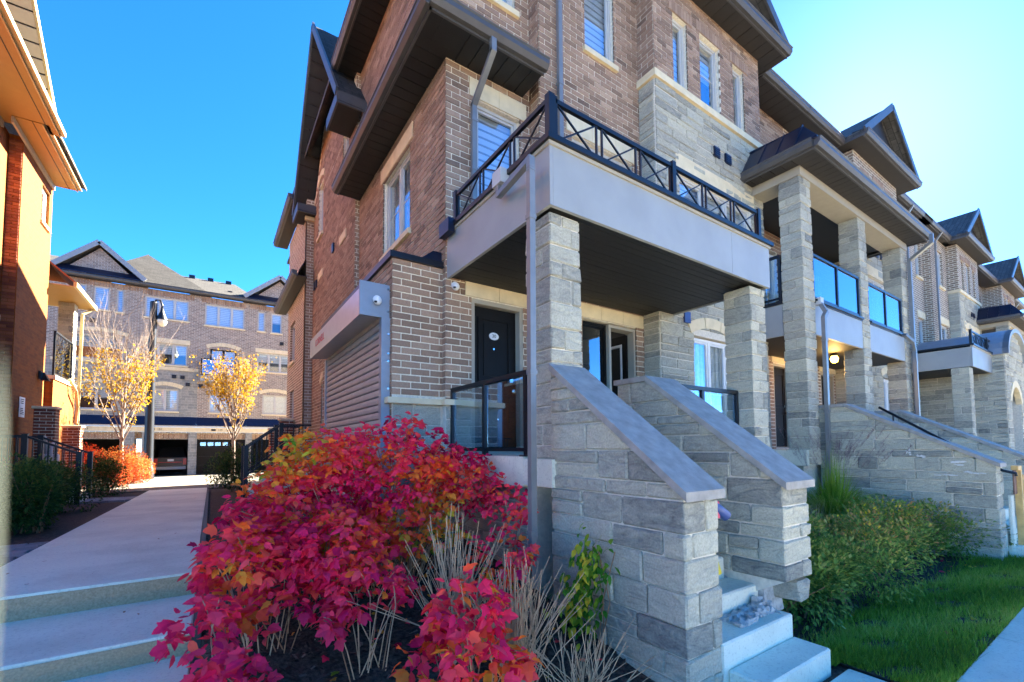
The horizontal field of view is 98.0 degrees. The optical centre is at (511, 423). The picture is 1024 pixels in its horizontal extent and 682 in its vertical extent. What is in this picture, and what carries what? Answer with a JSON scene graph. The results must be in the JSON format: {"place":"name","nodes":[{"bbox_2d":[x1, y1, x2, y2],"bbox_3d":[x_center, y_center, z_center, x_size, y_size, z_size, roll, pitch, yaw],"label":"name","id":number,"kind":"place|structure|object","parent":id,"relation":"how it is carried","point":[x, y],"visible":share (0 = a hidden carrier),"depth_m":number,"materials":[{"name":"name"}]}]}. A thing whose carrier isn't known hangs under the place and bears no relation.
{"place":"outdoors","nodes":[
{"label":"outdoors","id":0,"kind":"place"},
{"bbox_2d":[0,384,1,486],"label":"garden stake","id":1,"kind":"object","parent":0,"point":[0,433],"visible":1,"depth_m":0.09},
{"bbox_2d":[44,255,58,374],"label":"house","id":2,"kind":"structure","parent":0,"point":[48,337],"depth_m":25.00,"materials":[{"name":"brick"}]},
{"bbox_2d":[60,425,85,477],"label":"brick pier","id":3,"kind":"structure","parent":0,"point":[72,435],"depth_m":14.90,"materials":[{"name":"brick"}]},
{"bbox_2d":[81,472,263,494],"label":"driveway","id":4,"kind":"structure","parent":0,"point":[164,482],"depth_m":18.19,"materials":[{"name":"grey concrete"}]},
{"bbox_2d":[141,299,167,478],"bbox_3d":[-18.911,-1.883,23.574,0.880,9.536,0.540,2,-4,-34],"label":"street lamp","id":5,"kind":"object","parent":4,"relation":"on","point":[148,450],"visible":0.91,"depth_m":23.40,"materials":[{"name":"black metal"}]},
{"bbox_2d":[243,275,288,472],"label":"house","id":6,"kind":"structure","parent":0,"point":[267,331],"depth_m":31.07,"materials":[{"name":"brick"}]},
{"bbox_2d":[258,312,264,330],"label":"window","id":7,"kind":"structure","parent":6,"relation":"in","point":[261,315],"depth_m":31.08,"materials":[{"name":"clear glass"}]},
{"bbox_2d":[257,353,287,373],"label":"window","id":8,"kind":"structure","parent":6,"relation":"in","point":[281,359],"depth_m":31.34,"materials":[{"name":"clear glass"}]},
{"bbox_2d":[262,395,286,414],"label":"window","id":9,"kind":"structure","parent":6,"relation":"in","point":[271,404],"depth_m":31.24,"materials":[{"name":"beige glass"}]},
{"bbox_2d":[271,313,281,333],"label":"window","id":10,"kind":"structure","parent":6,"relation":"in","point":[275,318],"depth_m":31.62,"materials":[{"name":"clear glass"}]},
{"bbox_2d":[0,452,1005,681],"bbox_3d":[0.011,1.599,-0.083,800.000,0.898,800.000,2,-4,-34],"label":"ground","id":11,"kind":"structure","parent":0,"point":[70,520],"depth_m":3.56,"materials":[{"name":"soil"}]},
{"bbox_2d":[0,453,74,522],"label":"hedge bush","id":12,"kind":"object","parent":11,"relation":"on","point":[51,462],"visible":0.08,"depth_m":7.74,"materials":[{"name":"green plant"}]},
{"bbox_2d":[0,452,75,534],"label":"hedge bush","id":13,"kind":"object","parent":11,"relation":"on","point":[32,497],"visible":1,"depth_m":6.51,"materials":[{"name":"green plant"}]},
{"bbox_2d":[31,406,61,458],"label":"brick pier","id":14,"kind":"structure","parent":11,"relation":"on","point":[46,420],"depth_m":12.74,"materials":[{"name":"brick"}]},
{"bbox_2d":[43,436,59,463],"bbox_3d":[-13.071,1.198,12.526,0.382,1.681,0.536,2,-4,-34],"label":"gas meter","id":15,"kind":"object","parent":14,"relation":"attached to","point":[51,454],"visible":0.3,"depth_m":12.60,"materials":[{"name":"grey metal"}]},
{"bbox_2d":[1,433,93,504],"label":"stair railing","id":16,"kind":"object","parent":11,"relation":"on","point":[25,438],"visible":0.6,"depth_m":10.88,"materials":[{"name":"black metal"}]},
{"bbox_2d":[0,0,96,469],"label":"brick house","id":17,"kind":"structure","parent":11,"relation":"on","point":[37,165],"depth_m":12.44,"materials":[{"name":"orange brick"}]},
{"bbox_2d":[18,397,24,417],"bbox_3d":[-13.906,-0.467,12.632,0.018,0.571,0.422,2,-4,-34],"label":"wall sign","id":18,"kind":"object","parent":17,"relation":"attached to","point":[21,406],"visible":1,"depth_m":12.60,"materials":[{"name":"white paint"}]},
{"bbox_2d":[38,371,49,380],"bbox_3d":[-14.618,-1.487,13.930,0.240,0.290,0.230,2,-4,-34],"label":"wall lamp","id":19,"kind":"object","parent":17,"relation":"attached to","point":[43,376],"visible":1,"depth_m":13.85,"materials":[{"name":"black metal"}]},
{"bbox_2d":[41,188,46,221],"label":"window","id":20,"kind":"structure","parent":17,"relation":"in","point":[44,196],"depth_m":14.18,"materials":[{"name":"white glass"}]},
{"bbox_2d":[0,496,136,566],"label":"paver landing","id":21,"kind":"object","parent":11,"relation":"on","point":[9,553],"visible":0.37,"depth_m":5.25,"materials":[{"name":"grey concrete"}]},
{"bbox_2d":[41,457,104,512],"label":"hedge bush","id":22,"kind":"object","parent":11,"relation":"on","point":[79,485],"visible":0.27,"depth_m":9.24,"materials":[{"name":"green plant"}]},
{"bbox_2d":[81,442,107,488],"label":"autumn bush","id":23,"kind":"object","parent":11,"relation":"on","point":[85,454],"visible":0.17,"depth_m":16.31,"materials":[{"name":"orange plant"}]},
{"bbox_2d":[0,575,194,681],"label":"walkway steps","id":24,"kind":"structure","parent":11,"relation":"on","point":[96,634],"depth_m":3.09,"materials":[{"name":"concrete"}]},
{"bbox_2d":[50,239,146,462],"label":"house","id":25,"kind":"structure","parent":11,"relation":"on","point":[100,257],"depth_m":26.26,"materials":[{"name":"brick"}]},
{"bbox_2d":[80,385,113,408],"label":"window","id":26,"kind":"structure","parent":25,"relation":"in","point":[102,393],"depth_m":26.07,"materials":[{"name":"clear glass"}]},
{"bbox_2d":[76,333,123,359],"bbox_3d":[-24.341,-4.516,26.263,2.220,1.430,0.132,2,-4,-34],"label":"window","id":27,"kind":"structure","parent":25,"relation":"in","point":[86,335],"depth_m":26.21,"materials":[{"name":"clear glass"}]},
{"bbox_2d":[93,285,109,309],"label":"window","id":28,"kind":"structure","parent":25,"relation":"in","point":[101,291],"depth_m":26.46,"materials":[{"name":"clear glass"}]},
{"bbox_2d":[116,289,123,311],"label":"window","id":29,"kind":"structure","parent":25,"relation":"in","point":[120,293],"depth_m":26.90,"materials":[{"name":"clear glass"}]},
{"bbox_2d":[0,488,206,599],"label":"walkway","id":30,"kind":"structure","parent":11,"relation":"on","point":[122,544],"depth_m":4.92,"materials":[{"name":"concrete"}]},
{"bbox_2d":[83,452,131,496],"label":"hedge bush","id":31,"kind":"object","parent":11,"relation":"on","point":[101,465],"visible":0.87,"depth_m":13.29,"materials":[{"name":"green plant"}]},
{"bbox_2d":[93,443,147,486],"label":"autumn bush","id":32,"kind":"object","parent":11,"relation":"on","point":[129,466],"visible":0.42,"depth_m":17.11,"materials":[{"name":"orange plant"}]},
{"bbox_2d":[75,286,190,480],"bbox_3d":[-16.053,-1.551,18.938,4.239,8.442,3.964,-2,-3,32],"label":"young tree","id":33,"kind":"object","parent":11,"relation":"on","point":[141,390],"visible":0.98,"depth_m":18.20,"materials":[{"name":"yellow plant"}]},
{"bbox_2d":[117,450,155,483],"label":"autumn bush","id":34,"kind":"object","parent":11,"relation":"on","point":[134,479],"visible":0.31,"depth_m":19.10,"materials":[{"name":"orange plant"}]},
{"bbox_2d":[86,255,211,474],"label":"house","id":35,"kind":"structure","parent":11,"relation":"on","point":[176,383],"depth_m":28.18,"materials":[{"name":"brick"}]},
{"bbox_2d":[143,341,187,365],"bbox_3d":[-21.762,-4.359,27.997,2.200,1.340,0.132,2,-4,-34],"label":"window","id":36,"kind":"structure","parent":35,"relation":"in","point":[179,350],"depth_m":28.16,"materials":[{"name":"clear glass"}]},
{"bbox_2d":[145,295,188,320],"bbox_3d":[-21.782,-7.240,28.146,2.200,1.330,0.132,2,-4,-34],"label":"window","id":37,"kind":"structure","parent":35,"relation":"in","point":[174,309],"depth_m":28.28,"materials":[{"name":"clear glass"}]},
{"bbox_2d":[155,389,178,410],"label":"window","id":38,"kind":"structure","parent":35,"relation":"in","point":[167,400],"depth_m":27.93,"materials":[{"name":"clear glass"}]},
{"bbox_2d":[153,447,187,474],"bbox_3d":[-22.676,2.459,29.696,1.700,1.730,3.250,2,-4,-34],"label":"pickup truck","id":39,"kind":"object","parent":11,"relation":"on","point":[170,458],"visible":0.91,"depth_m":28.79,"materials":[{"name":"paint"}]},
{"bbox_2d":[189,489,208,674],"bbox_3d":[-5.431,2.167,7.867,0.052,1.260,16.700,2,-4,-34],"label":"edging","id":40,"kind":"object","parent":11,"relation":"on","point":[197,635],"visible":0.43,"depth_m":3.46,"materials":[{"name":"grey concrete"}]},
{"bbox_2d":[149,588,283,681],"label":"red shrub","id":41,"kind":"object","parent":11,"relation":"on","point":[229,660],"visible":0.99,"depth_m":2.38,"materials":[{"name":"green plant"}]},
{"bbox_2d":[183,274,257,474],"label":"house","id":42,"kind":"structure","parent":11,"relation":"on","point":[223,326],"depth_m":29.43,"materials":[{"name":"brick"}]},
{"bbox_2d":[196,439,244,473],"bbox_3d":[-19.180,2.192,29.351,2.660,2.320,0.075,2,-4,-34],"label":"garage door","id":43,"kind":"structure","parent":42,"relation":"in","point":[206,448],"depth_m":29.02,"materials":[{"name":"black metal"}]},
{"bbox_2d":[209,394,232,412],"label":"window","id":44,"kind":"structure","parent":42,"relation":"in","point":[212,409],"depth_m":29.37,"materials":[{"name":"clear glass"}]},
{"bbox_2d":[210,349,235,375],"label":"window","id":45,"kind":"structure","parent":42,"relation":"in","point":[215,353],"depth_m":29.66,"materials":[{"name":"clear glass"}]},
{"bbox_2d":[205,304,244,328],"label":"window","id":46,"kind":"structure","parent":42,"relation":"in","point":[215,315],"depth_m":29.87,"materials":[{"name":"clear glass"}]},
{"bbox_2d":[202,443,261,490],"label":"hedge bush","id":47,"kind":"object","parent":11,"relation":"on","point":[235,472],"visible":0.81,"depth_m":14.17,"materials":[{"name":"green plant"}]},
{"bbox_2d":[189,346,276,480],"bbox_3d":[-12.275,-0.500,19.772,3.093,6.340,2.894,1,-3,-18],"label":"young tree","id":48,"kind":"object","parent":11,"relation":"on","point":[222,385],"visible":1,"depth_m":19.59,"materials":[{"name":"yellow plant"}]},
{"bbox_2d":[267,428,278,466],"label":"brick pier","id":49,"kind":"structure","parent":11,"relation":"on","point":[269,452],"depth_m":14.96,"materials":[{"name":"brick"}]},
{"bbox_2d":[240,423,311,497],"bbox_3d":[-6.870,1.135,12.934,1.685,2.266,1.330,2,-4,-34],"label":"stair railing","id":50,"kind":"object","parent":11,"relation":"on","point":[244,459],"visible":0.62,"depth_m":12.48,"materials":[{"name":"black metal"}]},
{"bbox_2d":[278,418,294,458],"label":"brick pier","id":51,"kind":"structure","parent":11,"relation":"on","point":[286,421],"depth_m":14.68,"materials":[{"name":"brick"}]},
{"bbox_2d":[177,503,400,655],"bbox_3d":[-1.580,1.122,3.193,1.482,1.014,1.117,0,-3,-6],"label":"red shrub","id":52,"kind":"object","parent":11,"relation":"on","point":[302,562],"visible":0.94,"depth_m":2.99,"materials":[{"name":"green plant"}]},
{"bbox_2d":[212,411,508,598],"bbox_3d":[-1.242,0.731,4.204,2.627,1.741,1.637,0,-3,-13],"label":"red shrub","id":53,"kind":"object","parent":11,"relation":"on","point":[377,509],"visible":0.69,"depth_m":4.01,"materials":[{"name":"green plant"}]},
{"bbox_2d":[307,552,424,681],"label":"red shrub","id":54,"kind":"object","parent":11,"relation":"on","point":[336,618],"visible":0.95,"depth_m":2.98,"materials":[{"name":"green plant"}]},
{"bbox_2d":[348,503,552,663],"bbox_3d":[-0.357,1.168,3.270,1.202,1.176,1.081,-1,-3,11],"label":"dry stalk clump","id":55,"kind":"object","parent":11,"relation":"on","point":[443,573],"visible":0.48,"depth_m":3.20,"materials":[{"name":"beige plant"}]},
{"bbox_2d":[390,563,543,681],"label":"red shrub","id":56,"kind":"object","parent":11,"relation":"on","point":[441,628],"visible":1,"depth_m":2.43,"materials":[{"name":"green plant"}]},
{"bbox_2d":[459,475,540,624],"bbox_3d":[-0.084,1.099,3.730,0.651,1.280,1.415,-1,-3,11],"label":"red shrub","id":57,"kind":"object","parent":11,"relation":"on","point":[520,514],"visible":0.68,"depth_m":3.80,"materials":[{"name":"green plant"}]},
{"bbox_2d":[451,546,595,681],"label":"dry stalk clump","id":58,"kind":"object","parent":11,"relation":"on","point":[521,620],"visible":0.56,"depth_m":3.01,"materials":[{"name":"beige plant"}]},
{"bbox_2d":[273,0,809,536],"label":"townhouse","id":59,"kind":"structure","parent":11,"relation":"on","point":[417,114],"depth_m":7.83,"materials":[{"name":"brick"}]},
{"bbox_2d":[292,324,294,359],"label":"window","id":60,"kind":"structure","parent":59,"relation":"in","point":[293,340],"depth_m":16.09,"materials":[{"name":"grey glass"}]},
{"bbox_2d":[310,280,390,537],"bbox_3d":[-2.675,-0.021,6.980,0.392,3.400,3.456,2,-4,-34],"label":"roller shutter","id":61,"kind":"object","parent":59,"relation":"attached to","point":[350,341],"visible":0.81,"depth_m":6.36,"materials":[{"name":"grey metal"}]},
{"bbox_2d":[387,152,410,249],"bbox_3d":[-1.948,-3.836,7.853,0.062,1.460,1.380,2,-4,-34],"label":"window","id":62,"kind":"structure","parent":59,"relation":"in","point":[398,188],"depth_m":7.99,"materials":[{"name":"clear glass"}]},
{"bbox_2d":[475,306,515,447],"bbox_3d":[-0.251,-0.647,6.512,0.766,2.086,0.140,2,-4,-34],"label":"door","id":63,"kind":"structure","parent":59,"relation":"in","point":[494,329],"depth_m":6.54,"materials":[{"name":"black metal"}]},
{"bbox_2d":[477,105,516,196],"bbox_3d":[-0.274,-3.766,6.719,0.760,1.820,0.132,2,-4,-34],"label":"window","id":64,"kind":"structure","parent":59,"relation":"in","point":[491,135],"depth_m":6.76,"materials":[{"name":"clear glass"}]},
{"bbox_2d":[582,320,606,386],"bbox_3d":[1.252,-0.618,7.367,0.660,2.120,0.262,2,-4,-34],"label":"patio door","id":65,"kind":"structure","parent":59,"relation":"in","point":[589,329],"depth_m":7.51,"materials":[{"name":"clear glass"}]},
{"bbox_2d":[584,0,610,60],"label":"window","id":66,"kind":"structure","parent":59,"relation":"in","point":[594,21],"depth_m":7.85,"materials":[{"name":"clear glass"}]},
{"bbox_2d":[572,138,626,168],"bbox_3d":[1.493,-3.874,7.575,1.440,1.500,0.062,2,-4,-34],"label":"window","id":67,"kind":"structure","parent":59,"relation":"in","point":[573,140],"depth_m":7.57,"materials":[{"name":"white glass"}]},
{"bbox_2d":[439,91,773,601],"bbox_3d":[1.356,-0.502,6.102,4.436,5.215,2.303,2,-4,-34],"label":"porch","id":68,"kind":"object","parent":59,"relation":"attached to","point":[553,226],"visible":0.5,"depth_m":5.05,"materials":[{"name":"stone"}]},
{"bbox_2d":[611,335,627,379],"bbox_3d":[1.855,-0.557,8.050,0.055,1.980,0.600,2,-4,-34],"label":"open door leaf","id":69,"kind":"structure","parent":59,"relation":"in","point":[619,342],"depth_m":7.88,"materials":[{"name":"black paint"}]},
{"bbox_2d":[672,19,684,87],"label":"window","id":70,"kind":"structure","parent":59,"relation":"in","point":[676,26],"depth_m":8.49,"materials":[{"name":"clear glass"}]},
{"bbox_2d":[699,39,716,110],"bbox_3d":[3.817,-6.934,9.015,0.720,1.410,0.262,2,-4,-34],"label":"window","id":71,"kind":"structure","parent":59,"relation":"in","point":[704,65],"depth_m":9.08,"materials":[{"name":"clear glass"}]},
{"bbox_2d":[694,338,728,415],"bbox_3d":[3.739,-0.561,8.525,1.200,2.050,0.132,2,-4,-34],"label":"french door","id":72,"kind":"structure","parent":59,"relation":"in","point":[707,357],"depth_m":8.64,"materials":[{"name":"white paint"}]},
{"bbox_2d":[679,175,746,228],"bbox_3d":[3.987,-3.749,8.872,2.450,1.650,0.132,2,-4,-34],"label":"window","id":73,"kind":"structure","parent":59,"relation":"in","point":[711,204],"depth_m":8.95,"materials":[{"name":"clear glass"}]},
{"bbox_2d":[732,69,740,128],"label":"window","id":74,"kind":"structure","parent":59,"relation":"in","point":[736,76],"depth_m":9.59,"materials":[{"name":"white glass"}]},
{"bbox_2d":[766,254,774,302],"bbox_3d":[6.105,-3.421,11.130,1.600,1.900,0.132,2,-4,-34],"label":"balcony door","id":75,"kind":"structure","parent":59,"relation":"in","point":[771,262],"depth_m":11.52,"materials":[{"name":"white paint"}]},
{"bbox_2d":[774,367,787,446],"bbox_3d":[6.852,-0.427,11.418,0.776,2.036,0.140,2,-4,-34],"label":"door","id":76,"kind":"structure","parent":59,"relation":"in","point":[779,381],"depth_m":11.48,"materials":[{"name":"black metal"}]},
{"bbox_2d":[498,618,654,681],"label":"dry stalk clump","id":77,"kind":"object","parent":11,"relation":"on","point":[592,678],"visible":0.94,"depth_m":2.93,"materials":[{"name":"beige plant"}]},
{"bbox_2d":[543,523,619,653],"bbox_3d":[0.506,1.320,3.488,0.351,1.120,0.679,2,-4,-34],"label":"creeper","id":78,"kind":"object","parent":11,"relation":"on","point":[589,572],"visible":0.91,"depth_m":3.47,"materials":[{"name":"green plant"}]},
{"bbox_2d":[225,557,1003,680],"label":"leaf litter","id":79,"kind":"object","parent":11,"relation":"on","point":[324,658],"visible":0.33,"depth_m":3.47,"materials":[{"name":"red plant"}]},
{"bbox_2d":[548,363,830,681],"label":"porch stair","id":80,"kind":"object","parent":11,"relation":"on","point":[651,471],"visible":0.88,"depth_m":3.58,"materials":[{"name":"stone"}]},
{"bbox_2d":[717,501,730,520],"bbox_3d":[1.541,0.634,3.367,0.246,0.207,0.099,1,-3,-19],"label":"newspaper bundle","id":81,"kind":"object","parent":80,"relation":"on","point":[724,514],"visible":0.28,"depth_m":3.35,"materials":[{"name":"blue plastic"}]},
{"bbox_2d":[720,595,774,627],"bbox_3d":[1.948,1.559,3.680,0.577,0.170,0.240,2,-4,-34],"label":"rubble","id":82,"kind":"object","parent":80,"relation":"on","point":[752,612],"visible":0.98,"depth_m":3.66,"materials":[{"name":"grey stone"}]},
{"bbox_2d":[773,577,809,601],"bbox_3d":[2.464,1.469,4.033,0.237,0.188,0.357,2,-4,-34],"label":"loose stone","id":83,"kind":"object","parent":80,"relation":"on","point":[797,589],"visible":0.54,"depth_m":3.90,"materials":[{"name":"grey stone"}]},
{"bbox_2d":[724,575,783,613],"bbox_3d":[2.218,1.570,4.116,0.370,0.880,0.720,2,-4,-34],"label":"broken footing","id":84,"kind":"object","parent":11,"relation":"on","point":[767,594],"visible":0.14,"depth_m":3.97,"materials":[{"name":"grey concrete"}]},
{"bbox_2d":[780,534,858,639],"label":"garden shrub","id":85,"kind":"object","parent":11,"relation":"on","point":[792,606],"visible":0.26,"depth_m":4.37,"materials":[{"name":"green plant"}]},
{"bbox_2d":[807,505,847,548],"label":"garden shrub","id":86,"kind":"object","parent":11,"relation":"on","point":[817,527],"visible":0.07,"depth_m":5.46,"materials":[{"name":"green plant"}]},
{"bbox_2d":[783,103,925,437],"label":"townhouse","id":87,"kind":"structure","parent":11,"relation":"on","point":[875,148],"depth_m":13.38,"materials":[{"name":"brick"}]},
{"bbox_2d":[740,124,933,534],"bbox_3d":[7.944,-1.786,10.749,7.100,8.070,2.237,2,-4,-34],"label":"double porch","id":88,"kind":"object","parent":87,"relation":"attached to","point":[827,204],"visible":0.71,"depth_m":9.58,"materials":[{"name":"stone"}]},
{"bbox_2d":[884,379,889,409],"bbox_3d":[11.635,-0.341,13.804,1.200,2.050,0.062,2,-4,-34],"label":"french door","id":89,"kind":"structure","parent":87,"relation":"in","point":[886,386],"depth_m":13.80,"materials":[{"name":"white paint"}]},
{"bbox_2d":[778,424,936,545],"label":"ornamental grass","id":90,"kind":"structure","parent":11,"relation":"on","point":[829,494],"depth_m":7.53,"materials":[{"name":"green plant"}]},
{"bbox_2d":[805,532,924,607],"bbox_3d":[3.666,1.659,4.987,1.539,0.846,1.384,2,-4,-34],"label":"garden shrub","id":91,"kind":"object","parent":11,"relation":"on","point":[835,550],"visible":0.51,"depth_m":4.84,"materials":[{"name":"green plant"}]},
{"bbox_2d":[808,509,950,587],"bbox_3d":[4.654,1.625,5.925,1.675,1.000,1.594,2,-4,-34],"label":"garden shrub","id":92,"kind":"object","parent":11,"relation":"on","point":[867,530],"visible":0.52,"depth_m":5.74,"materials":[{"name":"green plant"}]},
{"bbox_2d":[825,495,937,566],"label":"garden shrub","id":93,"kind":"object","parent":11,"relation":"on","point":[878,511],"visible":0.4,"depth_m":6.67,"materials":[{"name":"green plant"}]},
{"bbox_2d":[835,208,994,387],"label":"townhouse","id":94,"kind":"structure","parent":11,"relation":"on","point":[948,268],"depth_m":19.08,"materials":[{"name":"brick"}]},
{"bbox_2d":[918,319,922,342],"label":"window","id":95,"kind":"structure","parent":94,"relation":"in","point":[920,321],"depth_m":18.06,"materials":[{"name":"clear glass"}]},
{"bbox_2d":[937,252,940,284],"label":"window","id":96,"kind":"structure","parent":94,"relation":"in","point":[938,260],"depth_m":19.06,"materials":[{"name":"white glass"}]},
{"bbox_2d":[818,403,1023,560],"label":"porch stair","id":97,"kind":"object","parent":11,"relation":"on","point":[938,462],"visible":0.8,"depth_m":7.70,"materials":[{"name":"stone"}]},
{"bbox_2d":[1008,465,1023,551],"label":"wooden formwork","id":98,"kind":"object","parent":97,"relation":"attached to","point":[1018,486],"visible":0.89,"depth_m":7.02,"materials":[{"name":"wood"}]},
{"bbox_2d":[870,493,1003,558],"bbox_3d":[6.669,1.688,7.239,1.731,0.982,1.758,2,-4,-34],"label":"garden shrub","id":99,"kind":"object","parent":11,"relation":"on","point":[941,534],"visible":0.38,"depth_m":6.95,"materials":[{"name":"green plant"}]},
{"bbox_2d":[910,329,992,435],"bbox_3d":[14.697,-0.129,15.068,4.280,5.215,2.284,2,-4,-34],"label":"porch","id":100,"kind":"object","parent":11,"relation":"on","point":[961,365],"visible":0.22,"depth_m":13.40,"materials":[{"name":"concrete"}]},
{"bbox_2d":[917,329,1023,452],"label":"arched portico","id":101,"kind":"structure","parent":11,"relation":"on","point":[999,401],"depth_m":14.79,"materials":[{"name":"stone"}]},
{"bbox_2d":[933,517,1017,554],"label":"garden shrub","id":102,"kind":"object","parent":11,"relation":"on","point":[1007,526],"visible":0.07,"depth_m":7.05,"materials":[{"name":"green plant"}]},
{"bbox_2d":[978,256,1023,309],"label":"townhouse","id":103,"kind":"structure","parent":11,"relation":"on","point":[1001,283],"depth_m":24.53,"materials":[{"name":"brick"}]},
{"bbox_2d":[976,303,1023,381],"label":"double porch","id":104,"kind":"object","parent":103,"relation":"attached to","point":[1010,316],"visible":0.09,"depth_m":20.19,"materials":[{"name":"concrete"}]},
{"bbox_2d":[36,0,1023,451],"label":"sky","id":105,"kind":"structure","parent":0,"point":[180,120],"materials":[{"name":"blue"}]},
{"bbox_2d":[798,551,1023,681],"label":"grass","id":106,"kind":"structure","parent":0,"point":[963,591],"depth_m":4.30,"materials":[{"name":"green plant"}]},
{"bbox_2d":[830,607,1023,681],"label":"sidewalk","id":107,"kind":"structure","parent":0,"point":[1001,659],"depth_m":3.58,"materials":[{"name":"concrete"}]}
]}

